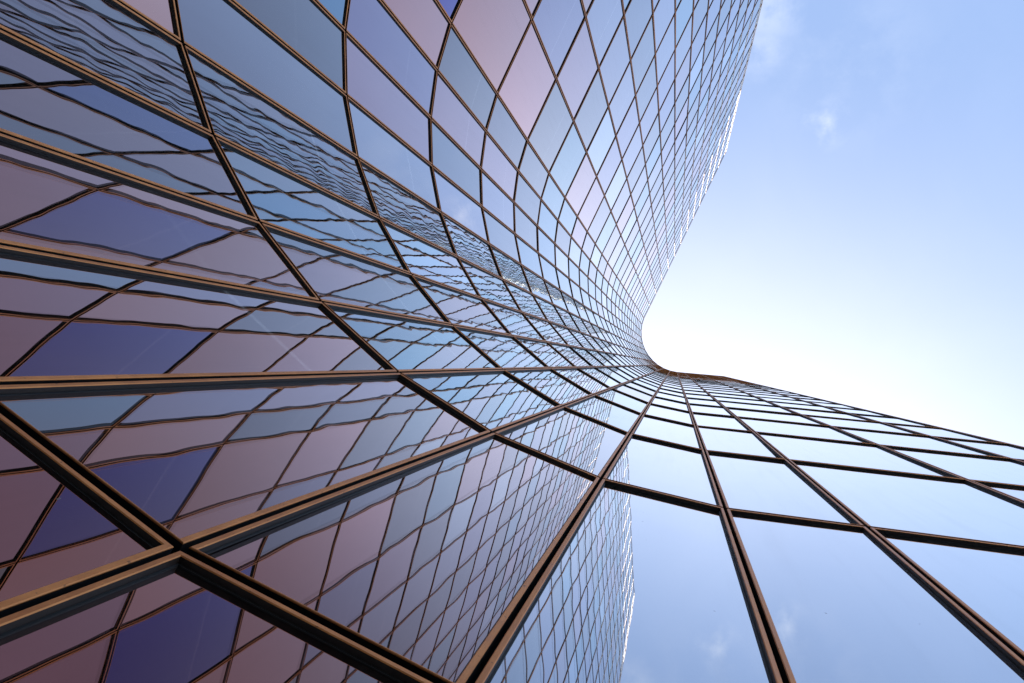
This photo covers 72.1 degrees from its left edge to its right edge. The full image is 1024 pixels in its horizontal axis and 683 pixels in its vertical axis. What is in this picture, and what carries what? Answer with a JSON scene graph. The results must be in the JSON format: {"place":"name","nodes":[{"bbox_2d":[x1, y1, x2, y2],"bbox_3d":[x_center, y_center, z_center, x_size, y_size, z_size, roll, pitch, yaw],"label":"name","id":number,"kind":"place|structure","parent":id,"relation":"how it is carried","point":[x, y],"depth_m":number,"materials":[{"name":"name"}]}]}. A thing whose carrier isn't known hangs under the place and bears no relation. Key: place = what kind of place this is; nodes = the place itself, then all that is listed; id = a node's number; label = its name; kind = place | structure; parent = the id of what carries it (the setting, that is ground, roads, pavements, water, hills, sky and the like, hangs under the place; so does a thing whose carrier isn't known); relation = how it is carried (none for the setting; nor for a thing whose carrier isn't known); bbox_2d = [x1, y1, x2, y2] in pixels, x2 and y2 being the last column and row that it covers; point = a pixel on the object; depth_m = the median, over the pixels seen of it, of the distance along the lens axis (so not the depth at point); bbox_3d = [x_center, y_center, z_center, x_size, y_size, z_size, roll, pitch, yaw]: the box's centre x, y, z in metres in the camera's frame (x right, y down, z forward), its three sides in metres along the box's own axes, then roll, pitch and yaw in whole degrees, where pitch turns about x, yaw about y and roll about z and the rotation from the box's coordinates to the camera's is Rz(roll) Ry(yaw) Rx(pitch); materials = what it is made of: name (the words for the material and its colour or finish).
{"place":"outdoors","nodes":[
{"label":"outdoors","id":0,"kind":"place"},
{"bbox_2d":[0,0,1023,682],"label":"glass tower","id":1,"kind":"structure","parent":0,"point":[324,358],"depth_m":4.36,"materials":[{"name":"glass"}]},
{"bbox_2d":[0,413,173,617],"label":"window","id":2,"kind":"structure","parent":1,"relation":"in","point":[60,534],"depth_m":1.80,"materials":[{"name":"purple glass"}]},
{"bbox_2d":[0,0,211,133],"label":"window","id":3,"kind":"structure","parent":1,"relation":"in","point":[106,40],"depth_m":5.05,"materials":[{"name":"blue glass"}]},
{"bbox_2d":[0,30,257,220],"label":"window","id":4,"kind":"structure","parent":1,"relation":"in","point":[48,102],"depth_m":4.50,"materials":[{"name":"blue glass"}]},
{"bbox_2d":[117,0,180,40],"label":"window","id":5,"kind":"structure","parent":1,"relation":"in","point":[162,14],"depth_m":5.76,"materials":[{"name":"pink glass"}]},
{"bbox_2d":[0,133,318,300],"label":"window","id":6,"kind":"structure","parent":1,"relation":"in","point":[51,202],"depth_m":4.00,"materials":[{"name":"purple glass"}]},
{"bbox_2d":[0,245,396,384],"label":"window","id":7,"kind":"structure","parent":1,"relation":"in","point":[63,319],"depth_m":3.31,"materials":[{"name":"purple glass"}]},
{"bbox_2d":[0,551,431,682],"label":"window","id":8,"kind":"structure","parent":1,"relation":"in","point":[175,617],"depth_m":1.62,"materials":[{"name":"purple glass"}]},
{"bbox_2d":[0,373,490,553],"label":"window","id":9,"kind":"structure","parent":1,"relation":"in","point":[195,461],"depth_m":2.71,"materials":[{"name":"purple glass"}]},
{"bbox_2d":[175,0,356,156],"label":"window","id":10,"kind":"structure","parent":1,"relation":"in","point":[219,31],"depth_m":7.34,"materials":[{"name":"blue glass"}]},
{"bbox_2d":[183,45,378,216],"bbox_3d":[-2.310,-2.054,7.582,0.117,3.362,0.847,-22,-96,11],"label":"window","id":11,"kind":"structure","parent":1,"relation":"in","point":[237,114],"depth_m":7.08,"materials":[{"name":"blue glass"}]},
{"bbox_2d":[231,0,345,93],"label":"window","id":12,"kind":"structure","parent":1,"relation":"in","point":[303,26],"depth_m":8.42,"materials":[{"name":"blue glass"}]},
{"bbox_2d":[214,137,409,272],"bbox_3d":[-1.941,-1.270,7.472,0.117,3.362,0.847,-31,-98,10],"label":"window","id":13,"kind":"structure","parent":1,"relation":"in","point":[279,199],"depth_m":6.97,"materials":[{"name":"blue glass"}]},
{"bbox_2d":[315,0,348,28],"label":"window","id":14,"kind":"structure","parent":1,"relation":"in","point":[337,9],"depth_m":9.15,"materials":[{"name":"blue glass"}]},
{"bbox_2d":[261,223,450,324],"bbox_3d":[-1.449,-0.560,7.335,0.117,3.362,0.847,-41,-100,9],"label":"window","id":15,"kind":"structure","parent":1,"relation":"in","point":[335,276],"depth_m":6.85,"materials":[{"name":"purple glass"}]},
{"bbox_2d":[345,32,431,164],"bbox_3d":[-1.879,-3.652,11.026,0.117,3.362,0.847,-2,-92,13],"label":"window","id":16,"kind":"structure","parent":1,"relation":"in","point":[368,85],"depth_m":10.69,"materials":[{"name":"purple glass"}]},
{"bbox_2d":[343,0,436,116],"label":"window","id":17,"kind":"structure","parent":1,"relation":"in","point":[369,23],"depth_m":10.85,"materials":[{"name":"blue glass"}]},
{"bbox_2d":[187,433,598,682],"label":"window","id":18,"kind":"structure","parent":1,"relation":"in","point":[426,565],"depth_m":2.50,"materials":[{"name":"purple glass"}]},
{"bbox_2d":[347,96,440,210],"bbox_3d":[-1.782,-2.784,10.976,0.117,3.362,0.847,-12,-94,12],"label":"window","id":19,"kind":"structure","parent":1,"relation":"in","point":[377,146],"depth_m":10.65,"materials":[{"name":"blue glass"}]},
{"bbox_2d":[359,159,456,255],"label":"window","id":20,"kind":"structure","parent":1,"relation":"in","point":[394,204],"depth_m":10.58,"materials":[{"name":"blue glass"}]},
{"bbox_2d":[323,302,501,373],"bbox_3d":[-0.849,0.055,7.176,0.847,3.362,0.117,41,-83,11],"label":"window","id":21,"kind":"structure","parent":1,"relation":"in","point":[408,344],"depth_m":6.71,"materials":[{"name":"blue glass"}]},
{"bbox_2d":[381,0,450,68],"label":"window","id":22,"kind":"structure","parent":1,"relation":"in","point":[424,21],"depth_m":11.78,"materials":[{"name":"pink glass"}]},
{"bbox_2d":[381,219,480,297],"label":"window","id":23,"kind":"structure","parent":1,"relation":"in","point":[423,259],"depth_m":10.49,"materials":[{"name":"blue glass"}]},
{"bbox_2d":[431,119,482,205],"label":"window","id":24,"kind":"structure","parent":1,"relation":"in","point":[448,158],"depth_m":14.11,"materials":[{"name":"blue glass"}]},
{"bbox_2d":[430,71,486,167],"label":"window","id":25,"kind":"structure","parent":1,"relation":"in","point":[449,112],"depth_m":14.10,"materials":[{"name":"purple glass"}]},
{"bbox_2d":[433,167,489,242],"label":"window","id":26,"kind":"structure","parent":1,"relation":"in","point":[454,202],"depth_m":14.07,"materials":[{"name":"blue glass"}]},
{"bbox_2d":[412,275,511,334],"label":"window","id":27,"kind":"structure","parent":1,"relation":"in","point":[462,309],"depth_m":10.38,"materials":[{"name":"blue glass"}]},
{"bbox_2d":[437,25,497,129],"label":"window","id":28,"kind":"structure","parent":1,"relation":"in","point":[457,65],"depth_m":14.08,"materials":[{"name":"blue glass"}]},
{"bbox_2d":[442,213,502,278],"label":"window","id":29,"kind":"structure","parent":1,"relation":"in","point":[469,247],"depth_m":14.01,"materials":[{"name":"blue glass"}]},
{"bbox_2d":[401,370,561,433],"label":"window","id":30,"kind":"structure","parent":1,"relation":"in","point":[497,400],"depth_m":6.54,"materials":[{"name":"blue glass"}]},
{"bbox_2d":[458,257,521,311],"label":"window","id":31,"kind":"structure","parent":1,"relation":"in","point":[490,287],"depth_m":13.93,"materials":[{"name":"blue glass"}]},
{"bbox_2d":[450,0,531,92],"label":"window","id":32,"kind":"structure","parent":1,"relation":"in","point":[493,32],"depth_m":14.53,"materials":[{"name":"pink glass"}]},
{"bbox_2d":[482,170,515,232],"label":"window","id":33,"kind":"structure","parent":1,"relation":"in","point":[494,200],"depth_m":17.48,"materials":[{"name":"blue glass"}]},
{"bbox_2d":[481,132,518,201],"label":"window","id":34,"kind":"structure","parent":1,"relation":"in","point":[495,163],"depth_m":17.50,"materials":[{"name":"glass"}]},
{"bbox_2d":[453,325,549,369],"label":"window","id":35,"kind":"structure","parent":1,"relation":"in","point":[505,350],"depth_m":10.25,"materials":[{"name":"blue glass"}]},
{"bbox_2d":[483,208,520,263],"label":"window","id":36,"kind":"structure","parent":1,"relation":"in","point":[501,237],"depth_m":17.45,"materials":[{"name":"blue glass"}]},
{"bbox_2d":[486,95,527,170],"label":"window","id":37,"kind":"structure","parent":1,"relation":"in","point":[502,128],"depth_m":17.46,"materials":[{"name":"blue glass"}]},
{"bbox_2d":[490,244,532,293],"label":"window","id":38,"kind":"structure","parent":1,"relation":"in","point":[512,271],"depth_m":17.38,"materials":[{"name":"blue glass"}]},
{"bbox_2d":[483,299,545,341],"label":"window","id":39,"kind":"structure","parent":1,"relation":"in","point":[515,321],"depth_m":13.81,"materials":[{"name":"blue glass"}]},
{"bbox_2d":[504,280,547,320],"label":"window","id":40,"kind":"structure","parent":1,"relation":"in","point":[528,304],"depth_m":17.34,"materials":[{"name":"blue glass"}]},
{"bbox_2d":[497,21,556,139],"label":"window","id":41,"kind":"structure","parent":1,"relation":"in","point":[530,79],"depth_m":17.38,"materials":[{"name":"pink glass"}]},
{"bbox_2d":[515,204,538,252],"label":"window","id":42,"kind":"structure","parent":1,"relation":"in","point":[526,229],"depth_m":20.85,"materials":[{"name":"blue glass"}]},
{"bbox_2d":[514,172,540,225],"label":"window","id":43,"kind":"structure","parent":1,"relation":"in","point":[526,198],"depth_m":20.85,"materials":[{"name":"blue glass"}]},
{"bbox_2d":[516,235,543,278],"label":"window","id":44,"kind":"structure","parent":1,"relation":"in","point":[530,258],"depth_m":20.82,"materials":[{"name":"blue glass"}]},
{"bbox_2d":[519,142,548,198],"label":"window","id":45,"kind":"structure","parent":1,"relation":"in","point":[532,169],"depth_m":20.82,"materials":[{"name":"blue glass"}]},
{"bbox_2d":[522,265,552,303],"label":"window","id":46,"kind":"structure","parent":1,"relation":"in","point":[538,286],"depth_m":20.79,"materials":[{"name":"blue glass"}]},
{"bbox_2d":[514,336,575,367],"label":"window","id":47,"kind":"structure","parent":1,"relation":"in","point":[543,350],"depth_m":13.71,"materials":[{"name":"blue glass"}]},
{"bbox_2d":[524,313,568,345],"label":"window","id":48,"kind":"structure","parent":1,"relation":"in","point":[545,328],"depth_m":17.24,"materials":[{"name":"blue glass"}]},
{"bbox_2d":[538,227,555,266],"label":"window","id":49,"kind":"structure","parent":1,"relation":"in","point":[547,248],"depth_m":24.22,"materials":[{"name":"blue glass"}]},
{"bbox_2d":[538,200,557,242],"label":"window","id":50,"kind":"structure","parent":1,"relation":"in","point":[548,223],"depth_m":24.20,"materials":[{"name":"blue glass"}]},
{"bbox_2d":[505,368,592,406],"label":"window","id":51,"kind":"structure","parent":1,"relation":"in","point":[547,381],"depth_m":10.11,"materials":[{"name":"blue glass"}]},
{"bbox_2d":[528,80,573,172],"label":"window","id":52,"kind":"structure","parent":1,"relation":"in","point":[555,121],"depth_m":20.75,"materials":[{"name":"blue glass"}]},
{"bbox_2d":[541,174,564,219],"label":"window","id":53,"kind":"structure","parent":1,"relation":"in","point":[553,198],"depth_m":24.17,"materials":[{"name":"blue glass"}]},
{"bbox_2d":[532,0,585,77],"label":"window","id":54,"kind":"structure","parent":1,"relation":"in","point":[557,23],"depth_m":17.75,"materials":[{"name":"blue glass"}]},
{"bbox_2d":[494,406,628,489],"bbox_3d":[0.610,0.935,6.811,0.847,3.362,0.117,21,-87,13],"label":"window","id":55,"kind":"structure","parent":1,"relation":"in","point":[583,442],"depth_m":6.36,"materials":[{"name":"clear glass"}]},
{"bbox_2d":[549,123,586,196],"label":"window","id":56,"kind":"structure","parent":1,"relation":"in","point":[568,162],"depth_m":24.10,"materials":[{"name":"blue glass"}]},
{"bbox_2d":[556,18,598,120],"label":"window","id":57,"kind":"structure","parent":1,"relation":"in","point":[580,68],"depth_m":20.62,"materials":[{"name":"glass"}]},
{"bbox_2d":[565,154,596,215],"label":"window","id":58,"kind":"structure","parent":1,"relation":"in","point":[585,178],"depth_m":27.41,"materials":[{"name":"purple glass"}]},
{"bbox_2d":[551,367,610,394],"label":"window","id":59,"kind":"structure","parent":1,"relation":"in","point":[578,376],"depth_m":13.59,"materials":[{"name":"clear glass"}]},
{"bbox_2d":[574,70,608,151],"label":"window","id":60,"kind":"structure","parent":1,"relation":"in","point":[588,120],"depth_m":23.96,"materials":[{"name":"blue glass"}]},
{"bbox_2d":[578,178,604,230],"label":"window","id":61,"kind":"structure","parent":1,"relation":"in","point":[595,197],"depth_m":30.78,"materials":[{"name":"purple glass"}]},
{"bbox_2d":[587,197,610,243],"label":"window","id":62,"kind":"structure","parent":1,"relation":"in","point":[601,217],"depth_m":34.15,"materials":[{"name":"glass"}]},
{"bbox_2d":[587,108,615,175],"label":"window","id":63,"kind":"structure","parent":1,"relation":"in","point":[605,136],"depth_m":27.33,"materials":[{"name":"blue glass"}]},
{"bbox_2d":[564,395,641,440],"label":"window","id":64,"kind":"structure","parent":1,"relation":"in","point":[599,408],"depth_m":9.95,"materials":[{"name":"blue glass"}]},
{"bbox_2d":[586,0,623,67],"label":"window","id":65,"kind":"structure","parent":1,"relation":"in","point":[604,18],"depth_m":20.98,"materials":[{"name":"blue glass"}]},
{"bbox_2d":[597,137,621,194],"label":"window","id":66,"kind":"structure","parent":1,"relation":"in","point":[613,160],"depth_m":30.66,"materials":[{"name":"blue glass"}]},
{"bbox_2d":[599,16,630,105],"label":"window","id":67,"kind":"structure","parent":1,"relation":"in","point":[617,59],"depth_m":23.83,"materials":[{"name":"blue glass"}]},
{"bbox_2d":[605,161,626,210],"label":"window","id":68,"kind":"structure","parent":1,"relation":"in","point":[615,188],"depth_m":34.04,"materials":[{"name":"blue glass"}]},
{"bbox_2d":[595,388,648,417],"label":"window","id":69,"kind":"structure","parent":1,"relation":"in","point":[614,395],"depth_m":13.44,"materials":[{"name":"blue glass"}]},
{"bbox_2d":[609,62,635,135],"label":"window","id":70,"kind":"structure","parent":1,"relation":"in","point":[625,94],"depth_m":27.20,"materials":[{"name":"blue glass"}]},
{"bbox_2d":[616,97,639,158],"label":"window","id":71,"kind":"structure","parent":1,"relation":"in","point":[626,133],"depth_m":30.52,"materials":[{"name":"blue glass"}]},
{"bbox_2d":[475,479,782,682],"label":"window","id":72,"kind":"structure","parent":1,"relation":"in","point":[644,586],"depth_m":2.67,"materials":[{"name":"blue glass"}]},
{"bbox_2d":[622,124,642,177],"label":"window","id":73,"kind":"structure","parent":1,"relation":"in","point":[629,159],"depth_m":33.82,"materials":[{"name":"blue glass"}]},
{"bbox_2d":[624,0,652,59],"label":"window","id":74,"kind":"structure","parent":1,"relation":"in","point":[639,13],"depth_m":24.18,"materials":[{"name":"blue glass"}]},
{"bbox_2d":[631,16,655,93],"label":"window","id":75,"kind":"structure","parent":1,"relation":"in","point":[645,52],"depth_m":27.06,"materials":[{"name":"blue glass"}]},
{"bbox_2d":[636,55,657,121],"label":"window","id":76,"kind":"structure","parent":1,"relation":"in","point":[648,87],"depth_m":30.34,"materials":[{"name":"blue glass"}]},
{"bbox_2d":[640,87,658,144],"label":"window","id":77,"kind":"structure","parent":1,"relation":"in","point":[646,124],"depth_m":33.73,"materials":[{"name":"blue glass"}]},
{"bbox_2d":[603,433,722,507],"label":"window","id":78,"kind":"structure","parent":1,"relation":"in","point":[678,470],"depth_m":6.15,"materials":[{"name":"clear glass"}]},
{"bbox_2d":[653,0,675,52],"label":"window","id":79,"kind":"structure","parent":1,"relation":"in","point":[663,15],"depth_m":27.36,"materials":[{"name":"blue glass"}]},
{"bbox_2d":[656,13,675,84],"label":"window","id":80,"kind":"structure","parent":1,"relation":"in","point":[666,50],"depth_m":30.26,"materials":[{"name":"blue glass"}]},
{"bbox_2d":[658,52,674,111],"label":"window","id":81,"kind":"structure","parent":1,"relation":"in","point":[668,78],"depth_m":33.62,"materials":[{"name":"blue glass"}]},
{"bbox_2d":[632,414,702,448],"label":"window","id":82,"kind":"structure","parent":1,"relation":"in","point":[668,430],"depth_m":9.77,"materials":[{"name":"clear glass"}]},
{"bbox_2d":[644,403,694,424],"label":"window","id":83,"kind":"structure","parent":1,"relation":"in","point":[661,411],"depth_m":13.27,"materials":[{"name":"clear glass"}]},
{"bbox_2d":[675,14,692,78],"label":"window","id":84,"kind":"structure","parent":1,"relation":"in","point":[684,45],"depth_m":33.50,"materials":[{"name":"blue glass"}]},
{"bbox_2d":[676,0,693,46],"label":"window","id":85,"kind":"structure","parent":1,"relation":"in","point":[685,10],"depth_m":30.55,"materials":[{"name":"blue glass"}]},
{"bbox_2d":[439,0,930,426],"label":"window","id":86,"kind":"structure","parent":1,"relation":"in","point":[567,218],"depth_m":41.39,"materials":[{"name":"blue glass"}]},
{"bbox_2d":[691,412,751,430],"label":"window","id":87,"kind":"structure","parent":1,"relation":"in","point":[701,419],"depth_m":13.04,"materials":[{"name":"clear glass"}]},
{"bbox_2d":[436,0,1023,461],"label":"windows","id":88,"kind":"structure","parent":1,"relation":"in","point":[668,372],"depth_m":40.55,"materials":[{"name":"blue glass"}]},
{"bbox_2d":[696,425,784,458],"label":"window","id":89,"kind":"structure","parent":1,"relation":"in","point":[745,442],"depth_m":9.54,"materials":[{"name":"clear glass"}]},
{"bbox_2d":[725,407,826,424],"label":"window","id":90,"kind":"structure","parent":1,"relation":"in","point":[752,413],"depth_m":16.18,"materials":[{"name":"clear glass"}]},
{"bbox_2d":[705,450,863,525],"bbox_3d":[2.287,1.298,6.412,0.882,3.362,0.117,5,-91,13],"label":"window","id":91,"kind":"structure","parent":1,"relation":"in","point":[751,483],"depth_m":5.92,"materials":[{"name":"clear glass"}]},
{"bbox_2d":[736,416,874,443],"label":"window","id":92,"kind":"structure","parent":1,"relation":"in","point":[755,424],"depth_m":12.72,"materials":[{"name":"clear glass"}]},
{"bbox_2d":[781,406,878,421],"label":"window","id":93,"kind":"structure","parent":1,"relation":"in","point":[846,415],"depth_m":19.20,"materials":[{"name":"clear glass"}]},
{"bbox_2d":[755,431,963,478],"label":"window","id":94,"kind":"structure","parent":1,"relation":"in","point":[810,449],"depth_m":9.20,"materials":[{"name":"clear glass"}]},
{"bbox_2d":[801,414,928,435],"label":"window","id":95,"kind":"structure","parent":1,"relation":"in","point":[831,421],"depth_m":15.75,"materials":[{"name":"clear glass"}]},
{"bbox_2d":[726,509,1023,682],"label":"window","id":96,"kind":"structure","parent":1,"relation":"in","point":[835,603],"depth_m":2.98,"materials":[{"name":"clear glass"}]},
{"bbox_2d":[788,459,1023,546],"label":"window","id":97,"kind":"structure","parent":1,"relation":"in","point":[949,507],"depth_m":5.95,"materials":[{"name":"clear glass"}]},
{"bbox_2d":[832,426,1007,457],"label":"window","id":98,"kind":"structure","parent":1,"relation":"in","point":[878,437],"depth_m":12.27,"materials":[{"name":"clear glass"}]},
{"bbox_2d":[883,422,1003,442],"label":"window","id":99,"kind":"structure","parent":1,"relation":"in","point":[931,431],"depth_m":15.35,"materials":[{"name":"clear glass"}]},
{"bbox_2d":[870,527,1023,660],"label":"window","id":100,"kind":"structure","parent":1,"relation":"in","point":[985,579],"depth_m":3.78,"materials":[{"name":"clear glass"}]},
{"bbox_2d":[879,444,1023,485],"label":"window","id":101,"kind":"structure","parent":1,"relation":"in","point":[966,466],"depth_m":9.34,"materials":[{"name":"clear glass"}]},
{"bbox_2d":[933,436,1023,459],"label":"window","id":102,"kind":"structure","parent":1,"relation":"in","point":[1003,449],"depth_m":12.61,"materials":[{"name":"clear glass"}]},
{"bbox_2d":[969,480,1023,501],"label":"window","id":103,"kind":"structure","parent":1,"relation":"in","point":[1014,491],"depth_m":7.26,"materials":[{"name":"clear glass"}]},
{"bbox_2d":[641,0,1023,446],"label":"sky","id":104,"kind":"structure","parent":0,"point":[856,238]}
]}

